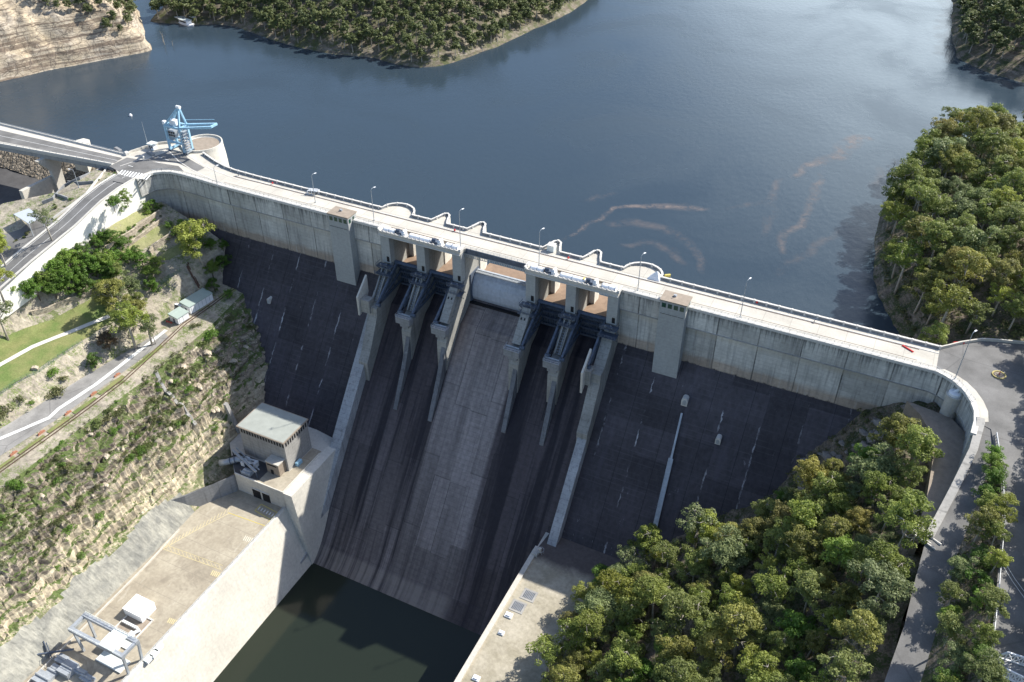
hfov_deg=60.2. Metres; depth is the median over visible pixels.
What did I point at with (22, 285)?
leafy tree
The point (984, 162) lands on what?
gum tree
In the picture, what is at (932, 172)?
gum tree
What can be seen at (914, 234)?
gum tree
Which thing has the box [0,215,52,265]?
car park
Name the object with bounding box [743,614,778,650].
gum tree
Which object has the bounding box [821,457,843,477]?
gum tree
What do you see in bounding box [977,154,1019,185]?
gum tree
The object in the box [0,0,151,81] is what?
cut cliff
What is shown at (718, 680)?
gum tree
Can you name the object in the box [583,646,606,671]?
gum tree
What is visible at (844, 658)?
gum tree
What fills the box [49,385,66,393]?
bush
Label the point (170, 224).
leafy tree
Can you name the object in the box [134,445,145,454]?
bush
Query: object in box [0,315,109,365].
footpath
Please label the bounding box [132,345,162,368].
grass strip
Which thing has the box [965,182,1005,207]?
gum tree
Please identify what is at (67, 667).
outlet machinery
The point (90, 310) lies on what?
lawn
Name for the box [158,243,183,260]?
lawn
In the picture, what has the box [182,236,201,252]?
leafy tree
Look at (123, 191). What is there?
leafy tree
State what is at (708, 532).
gum tree
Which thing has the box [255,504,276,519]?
floor marking
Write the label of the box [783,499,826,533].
gum tree
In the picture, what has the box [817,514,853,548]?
gum tree
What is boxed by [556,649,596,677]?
gum tree
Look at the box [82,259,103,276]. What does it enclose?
leafy tree
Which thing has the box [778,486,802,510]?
gum tree
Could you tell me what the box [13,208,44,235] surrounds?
carport
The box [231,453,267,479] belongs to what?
machine pit
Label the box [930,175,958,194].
gum tree
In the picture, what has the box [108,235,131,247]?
leafy tree
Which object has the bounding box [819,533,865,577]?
leafy tree
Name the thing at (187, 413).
concrete drain
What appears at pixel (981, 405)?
footway
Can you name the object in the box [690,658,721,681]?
gum tree
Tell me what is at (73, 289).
leafy tree
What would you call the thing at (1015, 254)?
gum tree
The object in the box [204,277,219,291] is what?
leafy tree
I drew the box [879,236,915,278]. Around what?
gum tree
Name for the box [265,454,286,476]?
gatehouse
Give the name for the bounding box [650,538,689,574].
gum tree
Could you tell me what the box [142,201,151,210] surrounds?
leafy tree
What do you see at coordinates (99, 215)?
retaining wall
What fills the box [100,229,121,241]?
leafy tree
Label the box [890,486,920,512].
gum tree
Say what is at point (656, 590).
gum tree
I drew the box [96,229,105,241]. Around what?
leafy tree
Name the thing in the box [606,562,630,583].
gum tree
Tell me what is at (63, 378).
bush
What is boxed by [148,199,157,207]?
leafy tree
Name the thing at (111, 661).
white hatch
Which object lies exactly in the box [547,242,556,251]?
equipment cabin
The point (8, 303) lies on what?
gum tree
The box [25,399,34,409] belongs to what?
bush
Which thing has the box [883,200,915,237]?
gum tree
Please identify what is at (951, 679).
gum tree
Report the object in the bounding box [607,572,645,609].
gum tree
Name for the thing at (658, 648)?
leafy tree
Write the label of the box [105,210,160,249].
stone wall
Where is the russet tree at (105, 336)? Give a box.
[95,330,118,349]
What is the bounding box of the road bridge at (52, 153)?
[0,122,124,190]
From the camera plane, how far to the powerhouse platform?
355.23 m
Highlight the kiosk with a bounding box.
[146,141,157,149]
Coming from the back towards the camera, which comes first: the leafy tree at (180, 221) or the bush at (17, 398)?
the leafy tree at (180, 221)
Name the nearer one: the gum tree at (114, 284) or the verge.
the verge
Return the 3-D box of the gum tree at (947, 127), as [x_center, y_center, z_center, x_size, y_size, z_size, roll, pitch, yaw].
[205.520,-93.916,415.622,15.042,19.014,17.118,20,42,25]
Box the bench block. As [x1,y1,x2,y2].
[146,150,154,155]
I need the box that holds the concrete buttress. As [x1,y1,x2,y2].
[223,402,239,432]
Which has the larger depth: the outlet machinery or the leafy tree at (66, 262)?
the leafy tree at (66, 262)
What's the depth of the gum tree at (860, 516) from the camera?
252.94 m
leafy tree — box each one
[16,280,33,296]
[21,284,39,299]
[24,277,47,300]
[32,270,50,287]
[37,268,60,287]
[42,276,69,298]
[43,254,71,274]
[51,273,73,291]
[53,266,79,288]
[55,254,72,266]
[57,248,82,265]
[67,265,82,280]
[67,284,82,297]
[69,247,80,259]
[70,262,90,280]
[71,275,96,293]
[73,241,92,259]
[74,252,96,273]
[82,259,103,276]
[85,240,103,251]
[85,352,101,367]
[88,233,99,246]
[90,250,109,264]
[92,279,104,290]
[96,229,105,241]
[97,264,111,278]
[98,249,123,265]
[98,260,122,279]
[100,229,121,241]
[104,246,124,259]
[105,194,120,212]
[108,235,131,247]
[118,188,129,196]
[120,194,131,206]
[120,246,135,264]
[129,245,142,257]
[132,251,151,269]
[139,264,160,277]
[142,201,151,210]
[143,277,162,291]
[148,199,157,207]
[148,255,164,266]
[163,220,174,229]
[176,219,187,224]
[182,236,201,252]
[201,237,218,249]
[202,259,218,276]
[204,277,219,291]
[216,254,231,271]
[217,238,228,250]
[222,289,233,298]
[591,563,613,587]
[615,672,644,681]
[616,624,642,644]
[631,657,653,681]
[653,633,674,658]
[772,488,787,505]
[773,608,822,652]
[784,653,828,681]
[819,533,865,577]
[846,443,881,470]
[932,666,964,681]
[936,604,962,623]
[960,542,992,569]
[962,637,1002,664]
[965,566,993,591]
[969,587,987,612]
[970,481,995,498]
[981,440,1006,459]
[981,452,1008,473]
[985,466,1009,492]
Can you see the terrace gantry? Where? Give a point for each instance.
(112, 640)
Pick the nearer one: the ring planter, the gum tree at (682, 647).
the gum tree at (682, 647)
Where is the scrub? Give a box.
[0,314,263,580]
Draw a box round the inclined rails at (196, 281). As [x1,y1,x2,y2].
[186,262,199,287]
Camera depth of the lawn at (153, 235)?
386.71 m
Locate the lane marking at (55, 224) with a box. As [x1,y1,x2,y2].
[1,176,114,278]
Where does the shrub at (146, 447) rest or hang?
on the hillside at (146, 517)
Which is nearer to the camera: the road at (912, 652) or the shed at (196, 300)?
the road at (912, 652)
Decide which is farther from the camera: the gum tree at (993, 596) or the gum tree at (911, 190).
the gum tree at (911, 190)
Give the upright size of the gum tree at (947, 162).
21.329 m
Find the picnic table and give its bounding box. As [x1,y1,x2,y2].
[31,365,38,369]
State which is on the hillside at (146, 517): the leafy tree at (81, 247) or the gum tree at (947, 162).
the leafy tree at (81, 247)
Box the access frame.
[306,188,319,193]
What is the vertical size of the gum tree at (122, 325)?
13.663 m
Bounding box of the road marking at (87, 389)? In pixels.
[0,330,167,439]
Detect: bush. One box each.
[0,404,15,421]
[12,394,25,401]
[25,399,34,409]
[27,491,35,499]
[44,388,63,399]
[45,470,57,478]
[47,367,59,378]
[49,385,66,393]
[51,476,66,484]
[56,375,68,380]
[57,461,70,470]
[62,523,75,536]
[73,500,87,512]
[84,419,101,433]
[93,431,104,437]
[94,511,103,520]
[99,414,111,424]
[111,405,126,417]
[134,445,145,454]
[151,415,165,422]
[174,367,184,376]
[184,385,193,393]
[190,322,201,327]
[197,341,209,349]
[202,328,218,341]
[218,334,230,342]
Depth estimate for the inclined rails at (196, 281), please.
385.15 m
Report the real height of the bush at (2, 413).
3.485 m
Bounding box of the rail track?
[0,288,234,471]
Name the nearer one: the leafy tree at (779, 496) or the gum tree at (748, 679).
the gum tree at (748, 679)
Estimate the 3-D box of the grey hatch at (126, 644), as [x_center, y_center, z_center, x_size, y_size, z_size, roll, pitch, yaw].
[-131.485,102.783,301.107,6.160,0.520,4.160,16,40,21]
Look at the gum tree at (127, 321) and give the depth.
351.07 m
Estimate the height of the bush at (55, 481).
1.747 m
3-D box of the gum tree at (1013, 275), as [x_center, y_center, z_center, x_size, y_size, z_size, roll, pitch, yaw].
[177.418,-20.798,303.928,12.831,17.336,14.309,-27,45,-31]
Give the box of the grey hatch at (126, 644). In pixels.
[121,640,131,648]
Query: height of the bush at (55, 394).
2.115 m
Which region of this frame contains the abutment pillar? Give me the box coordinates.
[74,138,91,172]
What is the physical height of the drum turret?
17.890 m
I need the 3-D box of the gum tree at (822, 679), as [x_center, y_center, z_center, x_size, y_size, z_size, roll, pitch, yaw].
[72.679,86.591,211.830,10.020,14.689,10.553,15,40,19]
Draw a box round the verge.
[921,463,1000,681]
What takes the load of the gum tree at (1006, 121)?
on the bank at (907, 301)
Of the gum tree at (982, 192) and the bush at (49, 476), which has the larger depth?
the gum tree at (982, 192)
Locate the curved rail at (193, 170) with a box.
[170,152,228,185]
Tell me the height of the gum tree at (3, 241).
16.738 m
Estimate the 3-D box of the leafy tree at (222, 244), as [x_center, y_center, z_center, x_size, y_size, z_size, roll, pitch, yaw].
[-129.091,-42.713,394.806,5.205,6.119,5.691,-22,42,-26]
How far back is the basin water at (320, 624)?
335.55 m
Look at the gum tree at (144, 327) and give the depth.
354.11 m
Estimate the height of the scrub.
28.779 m
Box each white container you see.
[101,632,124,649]
[122,594,155,622]
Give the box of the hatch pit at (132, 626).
[115,615,153,637]
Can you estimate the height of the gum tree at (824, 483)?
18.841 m
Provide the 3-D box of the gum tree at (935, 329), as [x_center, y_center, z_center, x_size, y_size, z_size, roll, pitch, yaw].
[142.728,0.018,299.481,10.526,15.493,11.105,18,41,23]
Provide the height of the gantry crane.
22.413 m
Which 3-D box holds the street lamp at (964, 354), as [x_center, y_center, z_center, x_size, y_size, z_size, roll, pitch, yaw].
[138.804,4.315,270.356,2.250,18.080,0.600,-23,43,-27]
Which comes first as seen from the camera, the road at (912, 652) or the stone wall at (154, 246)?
the road at (912, 652)
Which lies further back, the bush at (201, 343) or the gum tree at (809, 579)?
the bush at (201, 343)
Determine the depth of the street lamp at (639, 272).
310.55 m
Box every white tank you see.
[143,654,152,663]
[150,650,159,658]
[154,643,163,651]
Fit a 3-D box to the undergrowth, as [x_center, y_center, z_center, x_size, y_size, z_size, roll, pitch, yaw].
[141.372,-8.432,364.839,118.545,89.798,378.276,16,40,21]
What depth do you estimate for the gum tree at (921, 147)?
391.56 m
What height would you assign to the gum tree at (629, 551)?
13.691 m
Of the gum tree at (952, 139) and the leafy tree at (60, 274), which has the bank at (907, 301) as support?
the gum tree at (952, 139)
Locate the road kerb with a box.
[1,174,115,267]
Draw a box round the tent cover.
[647,271,660,281]
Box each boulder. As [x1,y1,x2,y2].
[103,452,109,458]
[196,383,202,388]
[204,350,211,354]
[229,358,237,363]
[822,451,833,460]
[859,428,867,435]
[859,440,867,449]
[866,434,878,443]
[872,417,886,428]
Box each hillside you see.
[0,201,267,681]
[540,401,940,681]
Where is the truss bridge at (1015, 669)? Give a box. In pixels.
[996,651,1023,681]
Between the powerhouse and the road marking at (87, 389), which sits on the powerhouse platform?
the powerhouse
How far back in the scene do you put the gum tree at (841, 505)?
259.56 m
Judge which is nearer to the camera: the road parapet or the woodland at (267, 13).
the road parapet
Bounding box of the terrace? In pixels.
[24,473,281,681]
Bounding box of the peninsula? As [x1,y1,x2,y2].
[151,0,586,67]
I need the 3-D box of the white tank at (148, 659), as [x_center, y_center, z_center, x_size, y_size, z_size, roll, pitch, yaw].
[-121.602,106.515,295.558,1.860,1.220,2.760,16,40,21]
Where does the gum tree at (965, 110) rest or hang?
on the bank at (907, 301)
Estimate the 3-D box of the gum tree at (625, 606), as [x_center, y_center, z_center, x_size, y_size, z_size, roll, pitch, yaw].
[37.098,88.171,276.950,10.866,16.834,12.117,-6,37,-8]
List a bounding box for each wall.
[0,175,146,318]
[27,529,179,681]
[30,287,96,315]
[42,167,103,204]
[53,168,106,218]
[54,193,67,199]
[67,180,93,184]
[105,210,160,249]
[112,218,162,251]
[121,507,310,681]
[149,228,172,254]
[172,475,238,506]
[454,532,548,681]
[926,417,984,537]
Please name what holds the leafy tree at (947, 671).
on the verge
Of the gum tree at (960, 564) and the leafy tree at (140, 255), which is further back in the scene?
the leafy tree at (140, 255)
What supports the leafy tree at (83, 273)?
on the hillside at (146, 517)
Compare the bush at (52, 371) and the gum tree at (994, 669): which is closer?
the gum tree at (994, 669)
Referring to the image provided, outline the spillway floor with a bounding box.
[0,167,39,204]
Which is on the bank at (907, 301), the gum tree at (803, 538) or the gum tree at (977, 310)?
the gum tree at (977, 310)
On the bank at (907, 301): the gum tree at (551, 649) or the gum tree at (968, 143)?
the gum tree at (968, 143)
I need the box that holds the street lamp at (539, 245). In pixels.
[538,228,544,264]
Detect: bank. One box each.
[873,144,1023,344]
[951,0,1023,82]
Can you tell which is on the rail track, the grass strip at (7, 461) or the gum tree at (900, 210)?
the grass strip at (7, 461)
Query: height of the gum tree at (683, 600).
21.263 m
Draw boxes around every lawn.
[0,298,113,390]
[101,202,161,245]
[116,224,174,259]
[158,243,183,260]
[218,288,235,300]
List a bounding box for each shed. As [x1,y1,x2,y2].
[168,306,189,323]
[179,288,212,313]
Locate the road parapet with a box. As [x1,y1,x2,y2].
[941,338,1023,348]
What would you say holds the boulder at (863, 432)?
on the hillside at (879, 660)
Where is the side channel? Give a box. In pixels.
[903,401,964,554]
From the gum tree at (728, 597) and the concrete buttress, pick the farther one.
the concrete buttress
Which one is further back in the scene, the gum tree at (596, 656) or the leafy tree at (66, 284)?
the leafy tree at (66, 284)
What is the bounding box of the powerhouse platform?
[230,427,335,563]
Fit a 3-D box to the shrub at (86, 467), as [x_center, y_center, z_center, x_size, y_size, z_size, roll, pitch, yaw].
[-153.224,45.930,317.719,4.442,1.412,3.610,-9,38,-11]
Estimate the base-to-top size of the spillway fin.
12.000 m
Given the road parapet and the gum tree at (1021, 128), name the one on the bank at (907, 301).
the gum tree at (1021, 128)
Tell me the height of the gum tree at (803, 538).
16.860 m
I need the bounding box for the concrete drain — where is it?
[154,371,196,425]
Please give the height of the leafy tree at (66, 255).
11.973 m
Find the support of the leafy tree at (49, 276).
on the hillside at (146, 517)
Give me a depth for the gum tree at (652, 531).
303.05 m
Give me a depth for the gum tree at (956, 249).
313.64 m
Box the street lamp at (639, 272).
[637,252,645,290]
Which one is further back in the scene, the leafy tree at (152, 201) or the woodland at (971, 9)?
the woodland at (971, 9)
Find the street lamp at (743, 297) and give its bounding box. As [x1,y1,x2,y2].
[739,277,750,316]
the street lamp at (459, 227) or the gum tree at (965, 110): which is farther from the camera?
the gum tree at (965, 110)
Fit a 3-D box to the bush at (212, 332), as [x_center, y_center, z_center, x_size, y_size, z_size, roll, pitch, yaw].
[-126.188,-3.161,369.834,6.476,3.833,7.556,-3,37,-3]
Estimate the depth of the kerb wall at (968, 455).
246.14 m
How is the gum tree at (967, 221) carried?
on the bank at (907, 301)
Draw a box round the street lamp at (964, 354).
[954,330,976,378]
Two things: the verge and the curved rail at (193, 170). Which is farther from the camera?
the curved rail at (193, 170)
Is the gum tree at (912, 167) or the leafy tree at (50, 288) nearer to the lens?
the leafy tree at (50, 288)
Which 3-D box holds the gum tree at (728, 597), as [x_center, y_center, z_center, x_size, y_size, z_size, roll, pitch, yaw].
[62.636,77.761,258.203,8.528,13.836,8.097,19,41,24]
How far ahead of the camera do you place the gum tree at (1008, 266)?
298.95 m
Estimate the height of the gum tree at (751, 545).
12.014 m
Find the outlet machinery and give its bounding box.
[31,653,95,681]
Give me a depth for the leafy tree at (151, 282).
373.76 m
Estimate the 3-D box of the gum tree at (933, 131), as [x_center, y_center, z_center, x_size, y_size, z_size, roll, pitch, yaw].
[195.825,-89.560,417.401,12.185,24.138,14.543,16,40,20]
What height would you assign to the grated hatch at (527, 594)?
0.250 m
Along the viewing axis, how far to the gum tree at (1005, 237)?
317.29 m
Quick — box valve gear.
[231,447,259,477]
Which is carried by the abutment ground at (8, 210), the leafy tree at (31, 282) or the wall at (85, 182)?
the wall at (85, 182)
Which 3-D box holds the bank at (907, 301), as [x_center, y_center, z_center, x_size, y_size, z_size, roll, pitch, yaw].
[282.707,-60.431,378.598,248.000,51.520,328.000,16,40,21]
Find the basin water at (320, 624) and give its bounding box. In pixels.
[214,563,480,681]
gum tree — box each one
[0,230,10,266]
[0,260,15,302]
[0,300,13,340]
[27,208,57,240]
[91,277,131,316]
[107,261,123,278]
[107,300,150,348]
[112,290,128,308]
[117,313,136,330]
[118,270,140,294]
[125,292,147,305]
[125,299,147,324]
[137,313,158,345]
[148,324,158,343]
[171,217,216,268]
[524,633,574,677]
[546,664,581,681]
[556,613,595,654]
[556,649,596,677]
[557,610,584,641]
[570,581,597,606]
[572,605,616,649]
[573,586,627,639]
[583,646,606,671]
[587,655,620,681]
[593,568,619,593]
[604,639,644,681]
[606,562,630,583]
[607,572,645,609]
[609,630,645,668]
[615,545,643,566]
[615,595,650,635]
[621,563,647,584]
[627,523,663,560]
[629,558,651,571]
[629,573,674,618]
[632,570,659,605]
[645,543,666,567]
[646,617,666,640]
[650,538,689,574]
[650,655,684,681]
[652,633,703,671]
[653,567,673,585]
[658,578,682,609]
[658,655,707,681]
[660,587,711,638]
[674,548,710,582]
[675,502,718,551]
[685,508,724,546]
[685,574,717,600]
[688,583,718,617]
[690,612,719,649]
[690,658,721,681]
[696,546,714,563]
[696,628,734,672]
[699,523,751,573]
[711,601,764,658]
[712,522,746,550]
[712,583,741,610]
[714,676,724,681]
[715,566,737,586]
[721,573,755,602]
[722,591,763,620]
[733,516,772,552]
[736,644,760,672]
[736,649,784,681]
[739,538,761,566]
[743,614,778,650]
[746,671,775,681]
[750,497,780,523]
[751,568,786,598]
[752,566,795,609]
[752,595,791,628]
[753,547,782,570]
[761,517,797,556]
[763,670,794,681]
[765,499,795,537]
[767,630,796,662]
[776,542,801,567]
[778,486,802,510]
[778,519,825,568]
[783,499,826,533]
[786,556,817,593]
[787,488,815,507]
[788,568,832,614]
[792,454,831,497]
[796,629,830,658]
[800,672,838,681]
[806,486,836,531]
[809,471,849,515]
[814,561,837,592]
[814,605,846,638]
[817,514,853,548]
[817,647,873,681]
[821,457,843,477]
[826,492,856,520]
[826,581,865,611]
[829,471,850,488]
[831,608,884,655]
[838,543,881,582]
[842,479,866,501]
[844,505,873,538]
[846,441,903,495]
[847,557,916,617]
[847,604,887,633]
[852,532,886,549]
[858,538,915,579]
[859,470,898,509]
[867,412,921,457]
[873,493,899,531]
[878,201,899,230]
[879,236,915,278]
[881,180,917,216]
[882,239,900,265]
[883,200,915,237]
[883,488,936,551]
[884,239,927,293]
[885,158,924,186]
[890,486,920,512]
[893,458,927,492]
[895,423,944,462]
[896,215,922,237]
[898,167,914,183]
[902,267,945,313]
[903,215,932,255]
[905,184,938,212]
[906,150,929,177]
[906,188,957,226]
[907,136,938,168]
[907,174,940,211]
[916,217,958,268]
[917,128,941,147]
[918,320,949,344]
[920,167,940,185]
[920,291,950,324]
[922,253,949,280]
[923,137,966,176]
[925,278,978,337]
[927,117,962,135]
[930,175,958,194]
[931,141,975,178]
[934,610,971,646]
[935,579,969,605]
[936,672,958,681]
[937,121,965,139]
[937,247,992,305]
[937,637,974,674]
[938,246,977,290]
[939,106,965,123]
[941,190,978,229]
[942,136,965,170]
[945,212,976,240]
[946,132,975,149]
[947,225,1000,268]
[947,555,981,582]
[949,178,977,200]
[952,153,980,178]
[953,122,973,140]
[955,111,981,135]
[956,105,998,152]
[959,301,995,333]
[961,107,990,113]
[963,197,1004,230]
[963,505,1003,544]
[963,647,1009,681]
[964,170,983,187]
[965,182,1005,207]
[966,154,994,171]
[966,619,1003,648]
[970,127,999,157]
[971,128,1012,174]
[974,489,1004,511]
[976,582,1010,622]
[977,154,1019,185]
[978,125,1003,158]
[978,518,1012,548]
[979,175,1003,188]
[979,246,1000,284]
[980,229,994,250]
[983,546,1013,574]
[984,257,1023,303]
[986,103,1008,123]
[986,111,1018,157]
[986,145,1019,167]
[986,282,1014,317]
[986,491,1019,522]
[987,200,1023,247]
[988,185,1022,221]
[994,249,1023,276]
[996,224,1023,259]
[999,167,1023,195]
[1000,291,1023,332]
[1002,128,1019,141]
[1006,259,1023,284]
[1008,122,1023,136]
[1008,137,1023,159]
[1011,158,1023,193]
[1012,268,1023,292]
[1016,150,1023,163]
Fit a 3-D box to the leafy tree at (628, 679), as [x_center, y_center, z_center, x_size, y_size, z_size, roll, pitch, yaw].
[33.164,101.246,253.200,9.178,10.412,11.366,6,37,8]
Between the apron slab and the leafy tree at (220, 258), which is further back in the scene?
the leafy tree at (220, 258)
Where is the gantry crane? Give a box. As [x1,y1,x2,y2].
[162,105,217,154]
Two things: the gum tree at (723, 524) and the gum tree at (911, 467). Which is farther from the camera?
the gum tree at (723, 524)
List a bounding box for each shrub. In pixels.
[1,514,12,522]
[4,478,19,486]
[11,481,27,490]
[37,509,47,516]
[49,454,59,461]
[50,515,64,526]
[54,462,65,470]
[78,551,90,559]
[83,465,92,471]
[103,407,114,416]
[108,427,117,434]
[124,453,134,461]
[141,441,150,451]
[211,425,218,431]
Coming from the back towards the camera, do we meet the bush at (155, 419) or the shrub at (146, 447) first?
the bush at (155, 419)
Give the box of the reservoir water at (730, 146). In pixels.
[0,0,1023,334]
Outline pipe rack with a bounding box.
[37,641,73,657]
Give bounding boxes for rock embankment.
[0,150,116,182]
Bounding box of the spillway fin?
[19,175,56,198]
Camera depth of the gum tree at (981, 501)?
231.08 m
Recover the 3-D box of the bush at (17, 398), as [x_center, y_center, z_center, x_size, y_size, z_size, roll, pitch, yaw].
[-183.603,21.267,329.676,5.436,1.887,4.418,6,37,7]
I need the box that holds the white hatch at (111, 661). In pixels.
[95,651,130,672]
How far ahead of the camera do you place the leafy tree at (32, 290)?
350.92 m
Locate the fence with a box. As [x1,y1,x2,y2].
[0,340,82,393]
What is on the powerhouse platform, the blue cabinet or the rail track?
the blue cabinet
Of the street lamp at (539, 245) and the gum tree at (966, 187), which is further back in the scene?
the gum tree at (966, 187)
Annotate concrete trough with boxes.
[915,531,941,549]
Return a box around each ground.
[0,170,114,234]
[892,620,982,681]
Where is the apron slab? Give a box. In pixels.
[461,533,619,681]
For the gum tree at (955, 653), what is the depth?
199.02 m
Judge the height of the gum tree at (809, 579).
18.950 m
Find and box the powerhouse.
[236,402,311,470]
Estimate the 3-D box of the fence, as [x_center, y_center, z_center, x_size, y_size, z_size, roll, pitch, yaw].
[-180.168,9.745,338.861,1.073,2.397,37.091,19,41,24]
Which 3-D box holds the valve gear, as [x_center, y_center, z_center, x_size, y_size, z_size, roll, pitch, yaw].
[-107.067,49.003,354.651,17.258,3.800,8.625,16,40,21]
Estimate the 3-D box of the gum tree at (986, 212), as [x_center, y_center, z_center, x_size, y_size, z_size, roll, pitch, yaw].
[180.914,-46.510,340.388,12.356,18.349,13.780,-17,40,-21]
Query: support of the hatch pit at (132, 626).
on the terrace
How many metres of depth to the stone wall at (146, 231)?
384.88 m
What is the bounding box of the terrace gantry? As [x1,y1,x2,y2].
[67,611,142,673]
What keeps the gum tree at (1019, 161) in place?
on the bank at (907, 301)
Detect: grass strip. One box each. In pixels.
[0,456,15,468]
[18,435,44,453]
[46,417,69,432]
[72,397,96,413]
[98,375,124,394]
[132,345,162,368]
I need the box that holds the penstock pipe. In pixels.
[219,456,243,465]
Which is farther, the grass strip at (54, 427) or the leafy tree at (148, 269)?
the leafy tree at (148, 269)
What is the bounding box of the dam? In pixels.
[114,134,979,634]
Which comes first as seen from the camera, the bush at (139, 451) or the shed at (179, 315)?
the bush at (139, 451)
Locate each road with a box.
[0,174,131,289]
[0,332,168,455]
[884,426,992,681]
[937,341,1023,681]
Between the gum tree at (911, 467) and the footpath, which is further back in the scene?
the footpath
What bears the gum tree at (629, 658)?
on the hillside at (879, 660)
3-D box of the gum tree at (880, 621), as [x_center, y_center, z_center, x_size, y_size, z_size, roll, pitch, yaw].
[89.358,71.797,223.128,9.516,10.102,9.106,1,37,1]
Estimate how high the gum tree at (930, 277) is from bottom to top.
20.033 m
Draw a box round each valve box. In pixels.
[472,674,480,681]
[504,611,513,618]
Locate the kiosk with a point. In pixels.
(152, 145)
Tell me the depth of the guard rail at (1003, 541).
220.98 m
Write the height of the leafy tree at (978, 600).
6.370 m
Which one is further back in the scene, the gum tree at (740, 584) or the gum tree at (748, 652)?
the gum tree at (740, 584)
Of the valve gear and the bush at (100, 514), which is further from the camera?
the valve gear
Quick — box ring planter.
[992,370,1005,378]
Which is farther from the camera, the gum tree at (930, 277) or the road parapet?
the gum tree at (930, 277)
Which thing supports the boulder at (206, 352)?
on the hillside at (146, 517)
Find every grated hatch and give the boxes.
[508,599,526,614]
[519,587,537,602]
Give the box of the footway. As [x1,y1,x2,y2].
[940,369,988,421]
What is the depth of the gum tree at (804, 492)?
276.70 m
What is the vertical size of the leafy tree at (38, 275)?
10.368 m
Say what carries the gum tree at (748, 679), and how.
on the hillside at (879, 660)
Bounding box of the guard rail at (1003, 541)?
[992,433,1004,645]
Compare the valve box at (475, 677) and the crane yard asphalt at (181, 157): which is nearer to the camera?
the valve box at (475, 677)
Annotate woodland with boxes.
[37,0,137,34]
[149,0,574,61]
[955,0,1023,58]
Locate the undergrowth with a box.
[541,138,1023,681]
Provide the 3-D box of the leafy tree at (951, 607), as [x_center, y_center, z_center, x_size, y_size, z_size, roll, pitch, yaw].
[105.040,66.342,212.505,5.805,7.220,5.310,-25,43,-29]
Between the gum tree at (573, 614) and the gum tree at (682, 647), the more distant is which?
the gum tree at (573, 614)
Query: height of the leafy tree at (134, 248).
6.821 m
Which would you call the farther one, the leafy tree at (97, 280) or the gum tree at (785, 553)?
the leafy tree at (97, 280)
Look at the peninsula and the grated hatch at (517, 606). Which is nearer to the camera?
the grated hatch at (517, 606)
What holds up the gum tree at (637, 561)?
on the hillside at (879, 660)
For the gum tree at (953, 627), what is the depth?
203.06 m
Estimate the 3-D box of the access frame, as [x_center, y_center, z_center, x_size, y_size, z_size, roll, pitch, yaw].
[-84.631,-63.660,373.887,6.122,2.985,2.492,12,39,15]
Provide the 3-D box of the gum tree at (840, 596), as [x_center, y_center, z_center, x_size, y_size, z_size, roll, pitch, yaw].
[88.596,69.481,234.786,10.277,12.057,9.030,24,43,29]
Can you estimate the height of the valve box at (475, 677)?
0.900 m
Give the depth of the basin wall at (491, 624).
305.26 m
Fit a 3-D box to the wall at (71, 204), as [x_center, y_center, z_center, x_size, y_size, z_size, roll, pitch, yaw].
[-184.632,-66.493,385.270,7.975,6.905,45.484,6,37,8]
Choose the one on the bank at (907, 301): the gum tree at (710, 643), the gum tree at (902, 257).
the gum tree at (902, 257)
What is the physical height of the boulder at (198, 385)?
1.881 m
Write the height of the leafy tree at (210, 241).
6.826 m
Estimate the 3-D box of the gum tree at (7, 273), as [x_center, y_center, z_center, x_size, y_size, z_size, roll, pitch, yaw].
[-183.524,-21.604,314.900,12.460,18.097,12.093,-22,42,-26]
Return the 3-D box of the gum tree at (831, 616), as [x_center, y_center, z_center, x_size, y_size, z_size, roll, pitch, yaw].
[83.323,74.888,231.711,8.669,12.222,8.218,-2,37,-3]
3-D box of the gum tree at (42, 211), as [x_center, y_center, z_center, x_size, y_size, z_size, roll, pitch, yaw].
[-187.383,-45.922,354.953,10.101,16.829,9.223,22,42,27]
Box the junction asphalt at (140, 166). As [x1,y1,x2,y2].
[110,158,182,182]
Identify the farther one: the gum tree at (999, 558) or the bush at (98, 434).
the bush at (98, 434)
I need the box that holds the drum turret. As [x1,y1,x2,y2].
[939,388,960,419]
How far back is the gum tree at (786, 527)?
265.84 m
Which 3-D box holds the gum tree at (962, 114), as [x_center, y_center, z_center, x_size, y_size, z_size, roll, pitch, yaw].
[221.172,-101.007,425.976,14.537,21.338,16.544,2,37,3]
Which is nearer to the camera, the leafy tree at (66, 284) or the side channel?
the side channel
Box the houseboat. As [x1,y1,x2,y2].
[178,17,193,26]
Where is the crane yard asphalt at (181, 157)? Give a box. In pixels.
[143,151,204,170]
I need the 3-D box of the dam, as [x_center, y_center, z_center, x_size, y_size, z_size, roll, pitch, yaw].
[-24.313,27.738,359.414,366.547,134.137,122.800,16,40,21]
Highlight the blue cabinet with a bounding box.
[295,458,302,466]
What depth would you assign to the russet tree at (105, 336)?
352.32 m
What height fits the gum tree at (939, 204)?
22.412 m
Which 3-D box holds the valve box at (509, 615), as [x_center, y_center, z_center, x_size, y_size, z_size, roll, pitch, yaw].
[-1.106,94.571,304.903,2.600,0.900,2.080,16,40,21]
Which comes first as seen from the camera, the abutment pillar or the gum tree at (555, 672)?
the gum tree at (555, 672)
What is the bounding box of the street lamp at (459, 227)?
[459,208,463,246]
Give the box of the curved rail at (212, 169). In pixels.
[188,155,239,179]
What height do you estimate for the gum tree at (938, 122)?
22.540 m
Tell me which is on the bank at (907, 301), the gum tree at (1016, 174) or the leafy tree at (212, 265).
the gum tree at (1016, 174)

